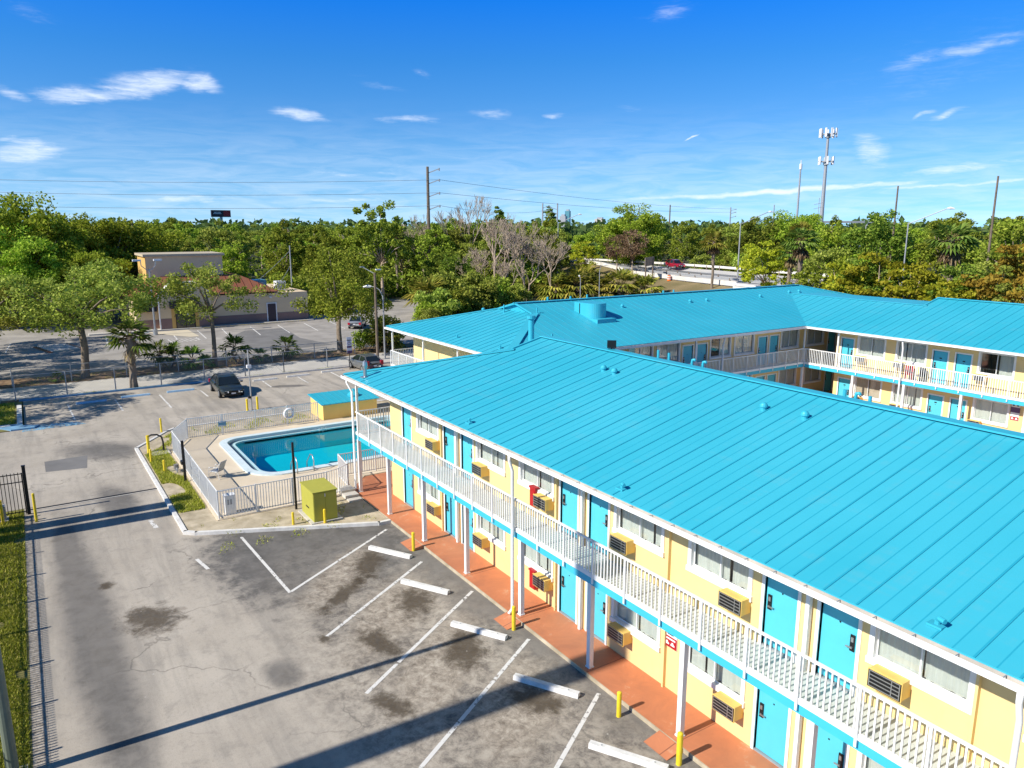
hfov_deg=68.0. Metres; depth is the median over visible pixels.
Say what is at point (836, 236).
forest tree
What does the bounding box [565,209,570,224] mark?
office tower
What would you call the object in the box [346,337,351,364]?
parking sign
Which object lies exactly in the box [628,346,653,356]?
window
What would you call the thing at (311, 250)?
forest tree
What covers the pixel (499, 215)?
conifer
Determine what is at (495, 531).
window
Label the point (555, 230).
forest tree
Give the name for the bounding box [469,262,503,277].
shrub
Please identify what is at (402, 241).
cabbage palm
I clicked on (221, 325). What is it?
sidewalk
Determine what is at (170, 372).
chain link fence
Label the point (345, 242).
forest tree
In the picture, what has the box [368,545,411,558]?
wheel stop
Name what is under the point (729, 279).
guard rail
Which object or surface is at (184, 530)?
kerb
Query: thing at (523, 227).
dead tree
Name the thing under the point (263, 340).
asphalt patch
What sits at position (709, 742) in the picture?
walkway
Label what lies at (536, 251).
dead tree
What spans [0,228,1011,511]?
ground
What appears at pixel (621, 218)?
forest tree
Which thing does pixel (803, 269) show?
shrub
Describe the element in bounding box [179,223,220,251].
forest tree
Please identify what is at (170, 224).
forest tree
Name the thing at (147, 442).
gate control post
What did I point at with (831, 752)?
door
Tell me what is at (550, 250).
dead tree
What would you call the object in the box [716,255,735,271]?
shrub
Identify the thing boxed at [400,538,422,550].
walkway ramp
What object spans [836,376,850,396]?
door
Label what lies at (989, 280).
cypress tree
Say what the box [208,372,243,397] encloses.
parked car
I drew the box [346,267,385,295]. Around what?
shrub
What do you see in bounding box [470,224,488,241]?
forest tree
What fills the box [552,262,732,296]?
grass bank
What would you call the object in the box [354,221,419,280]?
forest tree
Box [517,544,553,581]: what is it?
window
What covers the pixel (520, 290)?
shrub
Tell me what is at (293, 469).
black pole
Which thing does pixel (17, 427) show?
kerb
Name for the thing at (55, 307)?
oak tree
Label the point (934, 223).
forest tree
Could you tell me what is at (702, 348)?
door
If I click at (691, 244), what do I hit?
forest tree
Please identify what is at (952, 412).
door
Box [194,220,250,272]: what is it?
forest tree
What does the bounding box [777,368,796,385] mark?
window
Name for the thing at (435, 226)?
forest tree
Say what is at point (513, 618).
bollard
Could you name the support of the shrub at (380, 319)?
on the planting strip
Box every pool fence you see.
[171,402,347,518]
[338,449,391,484]
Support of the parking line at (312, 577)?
on the parking lot at (162, 648)
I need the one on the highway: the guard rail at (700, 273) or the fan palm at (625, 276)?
the guard rail at (700, 273)
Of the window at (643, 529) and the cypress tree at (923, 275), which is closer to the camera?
the window at (643, 529)
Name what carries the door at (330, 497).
in the utility box
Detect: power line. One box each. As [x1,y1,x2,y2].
[4,192,410,194]
[27,180,411,182]
[444,180,715,208]
[445,193,677,211]
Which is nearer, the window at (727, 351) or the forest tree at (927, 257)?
the window at (727, 351)
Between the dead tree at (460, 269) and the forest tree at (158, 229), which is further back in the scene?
the forest tree at (158, 229)
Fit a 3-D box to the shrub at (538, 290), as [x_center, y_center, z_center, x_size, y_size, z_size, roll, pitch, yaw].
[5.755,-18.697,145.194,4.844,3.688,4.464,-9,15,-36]
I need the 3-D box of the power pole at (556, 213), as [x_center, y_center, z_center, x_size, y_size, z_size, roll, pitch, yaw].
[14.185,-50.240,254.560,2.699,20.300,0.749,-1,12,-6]
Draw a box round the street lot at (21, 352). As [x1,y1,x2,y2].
[0,299,417,379]
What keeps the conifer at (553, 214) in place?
on the ground at (536, 296)
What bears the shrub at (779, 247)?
on the grass bank
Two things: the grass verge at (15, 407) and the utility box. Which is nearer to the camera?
the utility box
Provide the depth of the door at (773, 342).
56.08 m
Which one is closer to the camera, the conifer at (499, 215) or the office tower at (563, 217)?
the conifer at (499, 215)
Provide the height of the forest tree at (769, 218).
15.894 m
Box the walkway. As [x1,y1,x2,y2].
[354,471,778,767]
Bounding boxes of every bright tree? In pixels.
[592,202,671,265]
[763,209,828,256]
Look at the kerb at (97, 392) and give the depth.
60.78 m
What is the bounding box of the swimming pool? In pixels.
[219,415,390,475]
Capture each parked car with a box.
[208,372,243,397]
[348,316,365,328]
[348,353,383,369]
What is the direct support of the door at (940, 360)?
in the motel building at (968, 354)
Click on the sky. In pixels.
(702, 105)
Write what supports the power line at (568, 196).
attached to the power pole at (428, 197)
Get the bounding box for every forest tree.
[58,215,90,237]
[136,220,163,232]
[145,219,163,231]
[161,217,190,241]
[163,222,211,251]
[166,231,199,251]
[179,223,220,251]
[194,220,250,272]
[210,241,251,278]
[213,222,247,263]
[216,224,253,265]
[245,225,275,267]
[253,222,290,271]
[259,226,312,277]
[279,218,307,246]
[284,238,316,274]
[290,223,325,252]
[294,226,304,231]
[296,222,330,241]
[300,232,353,280]
[314,227,334,254]
[323,221,335,234]
[330,231,361,276]
[333,223,365,266]
[343,221,375,236]
[349,234,380,271]
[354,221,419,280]
[377,224,417,287]
[407,225,425,266]
[411,229,458,276]
[417,222,462,266]
[421,250,463,281]
[423,217,462,248]
[423,219,479,264]
[438,254,474,286]
[453,234,500,268]
[466,219,487,229]
[468,230,489,267]
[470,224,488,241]
[473,225,525,276]
[501,239,544,273]
[512,222,553,269]
[521,214,559,270]
[527,222,552,238]
[539,232,571,281]
[541,221,569,253]
[542,220,573,262]
[568,230,605,260]
[595,225,612,256]
[604,216,653,264]
[653,235,672,265]
[669,221,704,263]
[696,224,728,256]
[715,229,743,259]
[719,216,775,263]
[725,219,793,271]
[741,215,782,230]
[786,264,832,289]
[787,227,842,258]
[808,222,860,263]
[824,215,848,249]
[830,259,899,297]
[840,209,918,278]
[846,258,887,290]
[857,230,899,260]
[858,228,891,255]
[891,222,924,262]
[910,227,930,262]
[913,211,987,276]
[914,262,1008,300]
[925,220,972,261]
[936,252,1010,288]
[966,218,1023,273]
[978,265,1023,302]
[983,227,999,261]
[994,216,1023,249]
[997,224,1023,264]
[1002,248,1023,302]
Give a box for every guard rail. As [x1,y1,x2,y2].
[570,259,736,285]
[577,258,830,275]
[590,260,820,283]
[611,264,812,286]
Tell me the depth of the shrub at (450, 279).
115.15 m
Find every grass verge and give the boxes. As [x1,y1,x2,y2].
[0,401,22,431]
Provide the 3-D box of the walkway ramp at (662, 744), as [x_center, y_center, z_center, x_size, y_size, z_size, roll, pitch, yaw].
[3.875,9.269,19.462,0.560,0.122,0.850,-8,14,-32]
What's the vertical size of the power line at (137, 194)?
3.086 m
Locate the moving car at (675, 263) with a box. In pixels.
[665,259,684,268]
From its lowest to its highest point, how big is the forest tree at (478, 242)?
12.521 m
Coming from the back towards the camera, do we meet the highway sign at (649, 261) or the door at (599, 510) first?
the highway sign at (649, 261)
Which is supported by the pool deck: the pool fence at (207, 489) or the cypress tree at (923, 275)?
the pool fence at (207, 489)
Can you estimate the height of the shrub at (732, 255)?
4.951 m
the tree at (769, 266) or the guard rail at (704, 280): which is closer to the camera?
the tree at (769, 266)
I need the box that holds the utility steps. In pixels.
[337,485,362,502]
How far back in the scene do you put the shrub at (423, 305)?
102.05 m
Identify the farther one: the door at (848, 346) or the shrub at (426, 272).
the shrub at (426, 272)
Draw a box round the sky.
[0,0,1023,227]
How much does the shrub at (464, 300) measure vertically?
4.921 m
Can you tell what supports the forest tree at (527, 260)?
on the ground at (536, 296)
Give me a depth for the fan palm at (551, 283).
134.62 m
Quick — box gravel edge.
[24,508,50,767]
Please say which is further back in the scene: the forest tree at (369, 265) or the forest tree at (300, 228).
the forest tree at (300, 228)
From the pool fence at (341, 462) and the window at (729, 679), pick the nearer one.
the window at (729, 679)
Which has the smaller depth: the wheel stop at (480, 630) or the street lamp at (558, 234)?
the wheel stop at (480, 630)
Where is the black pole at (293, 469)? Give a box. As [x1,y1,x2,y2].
[291,442,297,509]
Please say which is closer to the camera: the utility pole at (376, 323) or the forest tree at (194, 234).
the utility pole at (376, 323)
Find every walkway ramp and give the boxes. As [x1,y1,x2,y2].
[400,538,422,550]
[494,611,520,629]
[644,730,682,760]
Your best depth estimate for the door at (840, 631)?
16.83 m
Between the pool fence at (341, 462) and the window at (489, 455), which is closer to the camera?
the window at (489, 455)
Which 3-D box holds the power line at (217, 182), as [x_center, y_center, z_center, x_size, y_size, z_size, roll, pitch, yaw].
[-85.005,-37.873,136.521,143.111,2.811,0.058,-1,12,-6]
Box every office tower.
[560,214,566,226]
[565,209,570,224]
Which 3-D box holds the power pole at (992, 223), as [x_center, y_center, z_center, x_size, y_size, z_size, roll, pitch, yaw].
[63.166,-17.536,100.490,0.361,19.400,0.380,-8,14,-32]
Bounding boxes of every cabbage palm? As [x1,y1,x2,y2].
[101,319,155,387]
[394,231,404,292]
[699,230,727,288]
[775,243,806,283]
[779,226,822,284]
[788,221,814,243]
[919,222,982,280]
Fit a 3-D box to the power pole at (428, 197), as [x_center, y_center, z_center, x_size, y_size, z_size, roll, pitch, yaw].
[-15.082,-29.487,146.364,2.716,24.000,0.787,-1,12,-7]
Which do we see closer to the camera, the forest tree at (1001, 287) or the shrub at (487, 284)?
the forest tree at (1001, 287)
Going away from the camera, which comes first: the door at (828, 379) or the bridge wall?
the door at (828, 379)
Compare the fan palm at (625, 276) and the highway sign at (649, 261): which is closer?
the fan palm at (625, 276)
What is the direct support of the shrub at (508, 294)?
on the ground at (536, 296)
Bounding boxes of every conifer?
[488,206,511,267]
[541,205,559,222]
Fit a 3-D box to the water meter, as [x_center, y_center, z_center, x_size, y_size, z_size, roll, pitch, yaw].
[-18.108,4.530,40.917,0.247,0.420,0.600,-8,14,-32]
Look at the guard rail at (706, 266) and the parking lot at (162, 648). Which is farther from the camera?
the guard rail at (706, 266)
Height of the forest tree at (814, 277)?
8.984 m
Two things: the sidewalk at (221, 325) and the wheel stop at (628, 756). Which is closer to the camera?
the wheel stop at (628, 756)
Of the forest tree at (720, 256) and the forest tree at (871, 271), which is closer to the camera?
the forest tree at (871, 271)
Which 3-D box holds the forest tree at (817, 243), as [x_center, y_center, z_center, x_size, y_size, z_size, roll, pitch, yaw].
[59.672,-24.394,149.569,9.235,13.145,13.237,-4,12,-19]
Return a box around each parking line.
[149,520,158,528]
[195,559,209,569]
[240,537,290,592]
[291,529,387,591]
[326,561,421,635]
[365,591,473,693]
[418,639,529,767]
[554,693,599,767]
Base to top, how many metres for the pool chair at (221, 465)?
0.957 m
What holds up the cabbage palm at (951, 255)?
on the ground at (536, 296)
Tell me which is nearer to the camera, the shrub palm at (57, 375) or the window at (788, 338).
the window at (788, 338)
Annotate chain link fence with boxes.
[10,340,354,386]
[12,347,327,400]
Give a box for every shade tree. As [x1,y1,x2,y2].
[0,191,104,320]
[0,223,68,328]
[52,246,133,315]
[61,212,168,314]
[104,219,189,280]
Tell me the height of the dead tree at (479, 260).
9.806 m
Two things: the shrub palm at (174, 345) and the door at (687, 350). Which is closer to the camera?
the door at (687, 350)
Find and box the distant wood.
[89,215,1015,258]
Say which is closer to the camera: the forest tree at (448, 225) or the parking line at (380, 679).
the parking line at (380, 679)
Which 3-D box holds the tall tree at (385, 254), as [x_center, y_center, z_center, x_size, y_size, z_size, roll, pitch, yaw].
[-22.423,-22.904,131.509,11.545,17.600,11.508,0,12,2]
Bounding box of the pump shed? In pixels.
[307,387,378,419]
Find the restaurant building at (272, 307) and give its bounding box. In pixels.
[120,251,308,329]
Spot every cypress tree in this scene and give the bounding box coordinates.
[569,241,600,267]
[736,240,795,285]
[819,262,879,296]
[827,251,917,299]
[877,260,951,300]
[921,280,981,300]
[958,244,1023,301]
[1001,247,1023,293]
[1006,262,1023,303]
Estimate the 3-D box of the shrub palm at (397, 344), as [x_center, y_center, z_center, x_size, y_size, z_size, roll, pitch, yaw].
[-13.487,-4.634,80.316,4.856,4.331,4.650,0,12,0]
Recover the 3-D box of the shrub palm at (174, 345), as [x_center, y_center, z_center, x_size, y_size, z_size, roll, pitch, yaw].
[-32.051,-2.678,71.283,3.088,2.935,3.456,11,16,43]
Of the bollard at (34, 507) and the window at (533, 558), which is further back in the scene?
the bollard at (34, 507)
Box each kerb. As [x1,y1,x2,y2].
[0,423,39,430]
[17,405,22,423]
[19,381,202,401]
[135,399,390,535]
[203,359,411,382]
[359,495,708,767]
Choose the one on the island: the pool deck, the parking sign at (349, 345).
the pool deck
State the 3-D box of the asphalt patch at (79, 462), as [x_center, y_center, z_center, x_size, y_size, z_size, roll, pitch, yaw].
[-24.927,4.500,42.529,2.150,0.001,2.650,-8,14,-32]
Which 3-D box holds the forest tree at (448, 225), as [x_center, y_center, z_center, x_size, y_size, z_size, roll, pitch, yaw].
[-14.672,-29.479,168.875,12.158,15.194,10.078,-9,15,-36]
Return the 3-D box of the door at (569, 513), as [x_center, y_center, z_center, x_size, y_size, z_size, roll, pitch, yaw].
[1.910,3.957,24.871,0.130,2.205,1.100,-8,14,-32]
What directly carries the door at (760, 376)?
in the motel building at (968, 354)
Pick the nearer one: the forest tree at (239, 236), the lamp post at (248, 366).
the lamp post at (248, 366)
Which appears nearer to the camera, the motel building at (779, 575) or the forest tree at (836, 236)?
the motel building at (779, 575)
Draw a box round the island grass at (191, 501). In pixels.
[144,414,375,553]
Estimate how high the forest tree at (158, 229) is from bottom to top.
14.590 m
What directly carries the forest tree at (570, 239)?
on the ground at (536, 296)
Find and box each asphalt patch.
[44,455,86,471]
[233,328,330,350]
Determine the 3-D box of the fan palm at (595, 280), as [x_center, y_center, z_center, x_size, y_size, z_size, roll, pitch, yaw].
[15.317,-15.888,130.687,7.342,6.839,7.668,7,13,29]
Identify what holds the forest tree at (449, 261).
on the ground at (536, 296)
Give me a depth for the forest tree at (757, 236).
149.15 m
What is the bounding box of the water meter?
[173,464,178,472]
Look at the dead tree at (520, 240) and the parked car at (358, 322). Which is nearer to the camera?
the parked car at (358, 322)
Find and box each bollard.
[0,500,4,524]
[31,493,37,521]
[291,512,294,524]
[323,509,325,522]
[411,532,414,550]
[512,606,515,630]
[616,691,621,717]
[676,731,682,765]
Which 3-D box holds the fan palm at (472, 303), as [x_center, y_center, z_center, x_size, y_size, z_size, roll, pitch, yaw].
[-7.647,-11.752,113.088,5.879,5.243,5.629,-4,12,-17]
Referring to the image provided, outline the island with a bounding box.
[138,400,389,530]
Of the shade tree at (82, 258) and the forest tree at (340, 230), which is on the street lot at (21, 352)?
the shade tree at (82, 258)
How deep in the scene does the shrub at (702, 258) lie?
153.98 m
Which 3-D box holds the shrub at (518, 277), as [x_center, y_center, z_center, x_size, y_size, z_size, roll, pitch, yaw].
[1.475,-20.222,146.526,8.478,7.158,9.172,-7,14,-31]
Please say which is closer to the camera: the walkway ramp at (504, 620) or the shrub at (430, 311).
the walkway ramp at (504, 620)
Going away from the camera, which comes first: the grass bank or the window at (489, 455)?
the window at (489, 455)
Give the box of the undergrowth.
[16,246,1013,311]
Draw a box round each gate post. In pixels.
[21,465,30,514]
[180,440,186,481]
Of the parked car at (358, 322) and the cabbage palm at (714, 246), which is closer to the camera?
the parked car at (358, 322)
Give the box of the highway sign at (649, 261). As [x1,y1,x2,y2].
[645,257,653,276]
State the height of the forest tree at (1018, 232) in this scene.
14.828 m
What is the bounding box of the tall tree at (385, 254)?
[348,200,415,300]
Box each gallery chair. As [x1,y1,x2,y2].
[904,366,913,379]
[914,367,925,381]
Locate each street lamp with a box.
[363,285,385,357]
[557,214,581,276]
[599,263,607,296]
[737,211,772,277]
[901,207,954,284]
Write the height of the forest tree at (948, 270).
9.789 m
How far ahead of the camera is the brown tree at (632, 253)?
152.60 m
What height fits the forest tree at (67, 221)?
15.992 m
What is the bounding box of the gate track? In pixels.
[31,488,157,510]
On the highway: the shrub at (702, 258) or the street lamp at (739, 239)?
the street lamp at (739, 239)
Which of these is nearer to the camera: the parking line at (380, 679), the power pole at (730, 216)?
the parking line at (380, 679)
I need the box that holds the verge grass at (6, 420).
[0,349,371,424]
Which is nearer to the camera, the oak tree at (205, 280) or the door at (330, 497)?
the door at (330, 497)
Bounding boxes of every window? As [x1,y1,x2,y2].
[416,413,439,440]
[417,478,440,505]
[475,441,505,476]
[475,514,505,550]
[517,461,554,501]
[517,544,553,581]
[609,598,660,652]
[612,505,664,557]
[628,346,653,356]
[656,343,680,362]
[686,540,753,602]
[687,646,745,707]
[709,337,731,359]
[733,335,754,355]
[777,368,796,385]
[780,330,799,349]
[803,363,821,383]
[806,329,824,346]
[853,376,882,401]
[855,751,884,767]
[856,335,886,359]
[865,625,976,714]
[890,383,923,409]
[894,341,927,366]
[970,397,1010,427]
[976,351,1016,379]
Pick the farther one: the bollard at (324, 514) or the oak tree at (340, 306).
the oak tree at (340, 306)
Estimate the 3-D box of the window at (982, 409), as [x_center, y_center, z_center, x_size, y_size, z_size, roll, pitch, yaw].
[29.562,1.711,46.820,0.271,1.530,2.190,-8,14,-32]
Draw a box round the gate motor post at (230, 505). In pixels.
[222,492,235,514]
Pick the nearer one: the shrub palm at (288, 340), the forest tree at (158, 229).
the shrub palm at (288, 340)
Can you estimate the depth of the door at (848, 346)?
54.56 m
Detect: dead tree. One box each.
[401,213,435,270]
[431,195,496,256]
[457,255,474,274]
[467,247,503,278]
[479,212,519,276]
[492,260,525,304]
[497,219,542,287]
[498,219,533,301]
[501,236,560,298]
[529,233,572,299]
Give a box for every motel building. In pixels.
[341,315,1023,767]
[384,284,1023,432]
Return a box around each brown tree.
[603,234,628,271]
[617,229,650,272]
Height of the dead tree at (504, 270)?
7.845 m
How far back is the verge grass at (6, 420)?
54.96 m
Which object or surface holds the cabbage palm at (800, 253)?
on the ground at (536, 296)
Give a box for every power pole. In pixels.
[131,219,138,279]
[289,245,292,287]
[426,167,440,259]
[542,203,549,225]
[550,203,557,222]
[667,205,670,259]
[729,207,735,225]
[890,186,898,260]
[986,176,998,270]
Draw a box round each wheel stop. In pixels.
[76,399,106,404]
[121,393,149,397]
[167,388,194,392]
[253,377,276,381]
[286,373,309,377]
[321,369,342,372]
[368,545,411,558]
[400,578,449,594]
[450,620,507,640]
[513,673,580,698]
[588,740,668,767]
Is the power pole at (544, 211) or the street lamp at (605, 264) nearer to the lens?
the street lamp at (605, 264)
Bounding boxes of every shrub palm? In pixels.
[48,371,66,381]
[140,339,175,369]
[154,340,185,367]
[176,345,207,369]
[196,353,215,366]
[217,332,255,362]
[251,347,269,361]
[270,335,303,357]
[364,321,407,352]
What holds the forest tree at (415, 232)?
on the ground at (536, 296)
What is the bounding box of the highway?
[570,261,822,286]
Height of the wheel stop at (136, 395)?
0.142 m
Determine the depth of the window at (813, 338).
58.66 m
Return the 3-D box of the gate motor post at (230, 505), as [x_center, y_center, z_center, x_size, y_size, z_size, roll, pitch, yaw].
[-13.015,5.501,34.932,0.500,0.900,0.380,-8,14,-32]
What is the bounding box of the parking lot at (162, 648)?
[0,362,831,767]
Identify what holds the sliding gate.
attached to the gate post at (26, 489)
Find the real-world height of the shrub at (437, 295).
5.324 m
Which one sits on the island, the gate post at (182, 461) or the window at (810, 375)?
the gate post at (182, 461)
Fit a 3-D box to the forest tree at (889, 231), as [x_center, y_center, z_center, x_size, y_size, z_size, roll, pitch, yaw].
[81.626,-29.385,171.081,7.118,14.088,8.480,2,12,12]
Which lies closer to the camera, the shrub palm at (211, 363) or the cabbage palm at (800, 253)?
the shrub palm at (211, 363)
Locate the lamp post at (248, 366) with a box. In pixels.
[246,350,252,409]
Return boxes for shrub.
[266,271,308,293]
[295,273,316,291]
[307,282,343,313]
[308,291,334,310]
[339,281,364,305]
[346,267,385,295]
[351,329,374,350]
[361,314,405,347]
[409,270,474,297]
[411,301,445,321]
[412,287,461,315]
[416,308,440,320]
[420,267,438,279]
[429,286,472,313]
[439,292,471,314]
[454,270,505,313]
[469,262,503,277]
[471,284,505,308]
[485,276,514,305]
[504,283,533,304]
[508,262,539,293]
[511,265,547,284]
[511,278,537,296]
[534,278,552,291]
[688,253,718,269]
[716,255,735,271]
[729,247,770,274]
[729,252,743,270]
[739,255,773,274]
[767,246,785,257]
[770,258,787,275]
[791,257,812,276]
[803,246,862,278]
[824,256,859,282]
[851,253,870,283]
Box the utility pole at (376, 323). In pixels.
[360,266,380,355]
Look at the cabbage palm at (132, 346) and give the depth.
61.33 m
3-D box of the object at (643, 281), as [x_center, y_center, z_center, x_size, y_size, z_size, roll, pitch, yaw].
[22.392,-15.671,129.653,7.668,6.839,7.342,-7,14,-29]
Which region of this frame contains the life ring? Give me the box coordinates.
[283,408,294,418]
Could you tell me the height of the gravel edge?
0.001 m
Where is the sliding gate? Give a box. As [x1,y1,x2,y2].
[0,473,26,514]
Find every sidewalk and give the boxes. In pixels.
[0,350,413,400]
[88,318,313,335]
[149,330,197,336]
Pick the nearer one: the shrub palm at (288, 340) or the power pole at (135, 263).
the shrub palm at (288, 340)
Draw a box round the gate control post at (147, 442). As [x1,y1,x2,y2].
[146,434,170,454]
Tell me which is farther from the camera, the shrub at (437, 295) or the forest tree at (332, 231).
the forest tree at (332, 231)
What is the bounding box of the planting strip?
[0,343,413,388]
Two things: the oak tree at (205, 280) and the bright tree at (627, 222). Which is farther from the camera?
the bright tree at (627, 222)
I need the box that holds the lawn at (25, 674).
[0,509,32,767]
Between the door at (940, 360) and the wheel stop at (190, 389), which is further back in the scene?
the wheel stop at (190, 389)
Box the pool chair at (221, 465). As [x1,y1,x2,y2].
[208,459,226,479]
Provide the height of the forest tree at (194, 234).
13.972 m
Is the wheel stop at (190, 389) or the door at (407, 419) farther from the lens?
the wheel stop at (190, 389)
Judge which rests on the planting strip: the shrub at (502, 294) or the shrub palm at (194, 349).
the shrub palm at (194, 349)
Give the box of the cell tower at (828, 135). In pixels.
[818,127,837,221]
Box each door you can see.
[266,302,277,320]
[313,492,325,520]
[324,490,336,518]
[401,406,412,447]
[403,468,414,508]
[442,425,454,470]
[444,494,455,538]
[460,434,473,483]
[461,504,474,551]
[557,565,577,624]
[558,480,579,541]
[585,582,607,645]
[587,493,610,557]
[681,344,693,363]
[696,342,707,367]
[750,686,791,767]
[755,375,765,379]
[756,335,767,365]
[758,574,801,663]
[766,373,776,381]
[768,334,779,364]
[803,719,849,767]
[811,600,862,696]
[823,364,833,391]
[826,332,836,355]
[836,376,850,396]
[839,337,855,368]
[925,393,944,415]
[929,349,949,384]
[948,397,967,420]
[952,352,973,388]
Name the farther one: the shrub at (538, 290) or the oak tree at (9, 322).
the shrub at (538, 290)
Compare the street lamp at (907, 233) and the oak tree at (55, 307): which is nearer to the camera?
the oak tree at (55, 307)
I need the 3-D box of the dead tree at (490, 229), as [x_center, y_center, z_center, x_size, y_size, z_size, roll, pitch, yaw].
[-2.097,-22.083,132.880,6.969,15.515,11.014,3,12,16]
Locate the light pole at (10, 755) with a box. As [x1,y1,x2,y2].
[0,647,27,767]
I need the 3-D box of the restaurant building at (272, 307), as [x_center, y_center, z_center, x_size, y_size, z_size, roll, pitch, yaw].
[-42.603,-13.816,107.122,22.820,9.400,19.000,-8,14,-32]
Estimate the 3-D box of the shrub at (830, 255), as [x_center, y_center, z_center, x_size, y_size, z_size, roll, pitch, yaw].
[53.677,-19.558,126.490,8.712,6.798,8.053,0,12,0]
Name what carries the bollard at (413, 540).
on the walkway ramp at (407, 543)
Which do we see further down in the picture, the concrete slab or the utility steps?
the utility steps
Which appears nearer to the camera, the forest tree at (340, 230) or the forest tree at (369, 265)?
the forest tree at (369, 265)
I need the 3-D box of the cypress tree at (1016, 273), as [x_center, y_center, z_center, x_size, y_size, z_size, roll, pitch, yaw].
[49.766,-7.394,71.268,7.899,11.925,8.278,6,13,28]
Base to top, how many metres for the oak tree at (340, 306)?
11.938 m
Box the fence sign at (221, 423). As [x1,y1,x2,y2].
[218,421,225,426]
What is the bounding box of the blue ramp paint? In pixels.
[22,422,86,431]
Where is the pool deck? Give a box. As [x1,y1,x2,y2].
[172,411,391,520]
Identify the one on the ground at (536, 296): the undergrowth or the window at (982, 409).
the undergrowth
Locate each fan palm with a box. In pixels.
[399,274,448,315]
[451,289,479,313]
[533,271,572,300]
[534,270,571,298]
[553,267,600,298]
[565,262,601,298]
[581,272,618,296]
[600,267,641,295]
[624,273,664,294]
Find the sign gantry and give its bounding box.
[823,221,871,228]
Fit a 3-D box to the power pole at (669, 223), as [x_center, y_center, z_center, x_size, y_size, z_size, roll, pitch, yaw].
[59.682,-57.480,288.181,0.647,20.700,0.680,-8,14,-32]
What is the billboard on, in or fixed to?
on the ground at (536, 296)
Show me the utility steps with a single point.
(349, 493)
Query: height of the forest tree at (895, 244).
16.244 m
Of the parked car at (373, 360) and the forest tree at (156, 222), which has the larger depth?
the forest tree at (156, 222)
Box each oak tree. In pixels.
[0,258,167,377]
[0,284,59,335]
[144,261,269,365]
[270,242,393,352]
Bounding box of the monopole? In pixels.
[796,160,801,215]
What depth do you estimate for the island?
35.26 m
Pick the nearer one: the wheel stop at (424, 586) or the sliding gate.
the wheel stop at (424, 586)
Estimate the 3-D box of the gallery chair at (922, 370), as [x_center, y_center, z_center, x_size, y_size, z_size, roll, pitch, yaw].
[26.754,-0.592,49.743,0.500,0.920,0.500,-3,12,-15]
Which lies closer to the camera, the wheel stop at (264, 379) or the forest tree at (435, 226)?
the wheel stop at (264, 379)
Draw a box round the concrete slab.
[33,343,80,352]
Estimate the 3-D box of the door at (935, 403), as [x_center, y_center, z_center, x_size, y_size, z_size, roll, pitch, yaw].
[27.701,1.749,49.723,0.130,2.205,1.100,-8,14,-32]
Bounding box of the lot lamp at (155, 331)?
[132,259,161,334]
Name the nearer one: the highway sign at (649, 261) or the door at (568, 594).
the door at (568, 594)
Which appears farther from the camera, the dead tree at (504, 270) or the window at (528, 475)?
the dead tree at (504, 270)
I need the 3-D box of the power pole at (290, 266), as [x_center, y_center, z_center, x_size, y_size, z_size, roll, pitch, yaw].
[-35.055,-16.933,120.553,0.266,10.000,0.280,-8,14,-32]
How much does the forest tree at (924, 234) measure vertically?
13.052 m
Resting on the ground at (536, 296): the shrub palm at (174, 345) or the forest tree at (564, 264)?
the forest tree at (564, 264)
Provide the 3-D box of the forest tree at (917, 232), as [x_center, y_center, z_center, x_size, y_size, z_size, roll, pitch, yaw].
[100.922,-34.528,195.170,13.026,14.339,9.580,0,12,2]
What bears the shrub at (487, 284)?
on the ground at (536, 296)
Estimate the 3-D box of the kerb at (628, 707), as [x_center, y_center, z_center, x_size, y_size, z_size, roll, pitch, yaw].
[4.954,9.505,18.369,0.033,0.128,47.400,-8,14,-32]
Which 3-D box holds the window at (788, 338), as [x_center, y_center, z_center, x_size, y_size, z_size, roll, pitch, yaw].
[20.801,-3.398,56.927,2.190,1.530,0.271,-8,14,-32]
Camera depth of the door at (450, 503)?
32.48 m
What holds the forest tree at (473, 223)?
on the ground at (536, 296)
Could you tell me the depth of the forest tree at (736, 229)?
154.96 m
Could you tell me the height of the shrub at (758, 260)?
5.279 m
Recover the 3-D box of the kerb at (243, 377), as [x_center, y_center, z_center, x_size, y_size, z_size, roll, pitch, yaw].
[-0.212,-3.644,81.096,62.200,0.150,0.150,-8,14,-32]
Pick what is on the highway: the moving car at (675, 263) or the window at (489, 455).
the moving car at (675, 263)
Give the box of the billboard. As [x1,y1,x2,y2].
[210,210,230,220]
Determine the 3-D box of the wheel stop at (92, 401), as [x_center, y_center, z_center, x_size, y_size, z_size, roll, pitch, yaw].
[-31.784,1.333,57.315,2.050,0.142,0.220,-8,14,-35]
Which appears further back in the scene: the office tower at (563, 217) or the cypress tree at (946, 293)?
the office tower at (563, 217)
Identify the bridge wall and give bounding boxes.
[732,283,760,287]
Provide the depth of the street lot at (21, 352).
87.67 m
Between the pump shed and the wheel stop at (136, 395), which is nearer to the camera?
the pump shed
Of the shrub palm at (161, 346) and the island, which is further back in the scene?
the shrub palm at (161, 346)
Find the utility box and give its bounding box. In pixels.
[298,477,342,524]

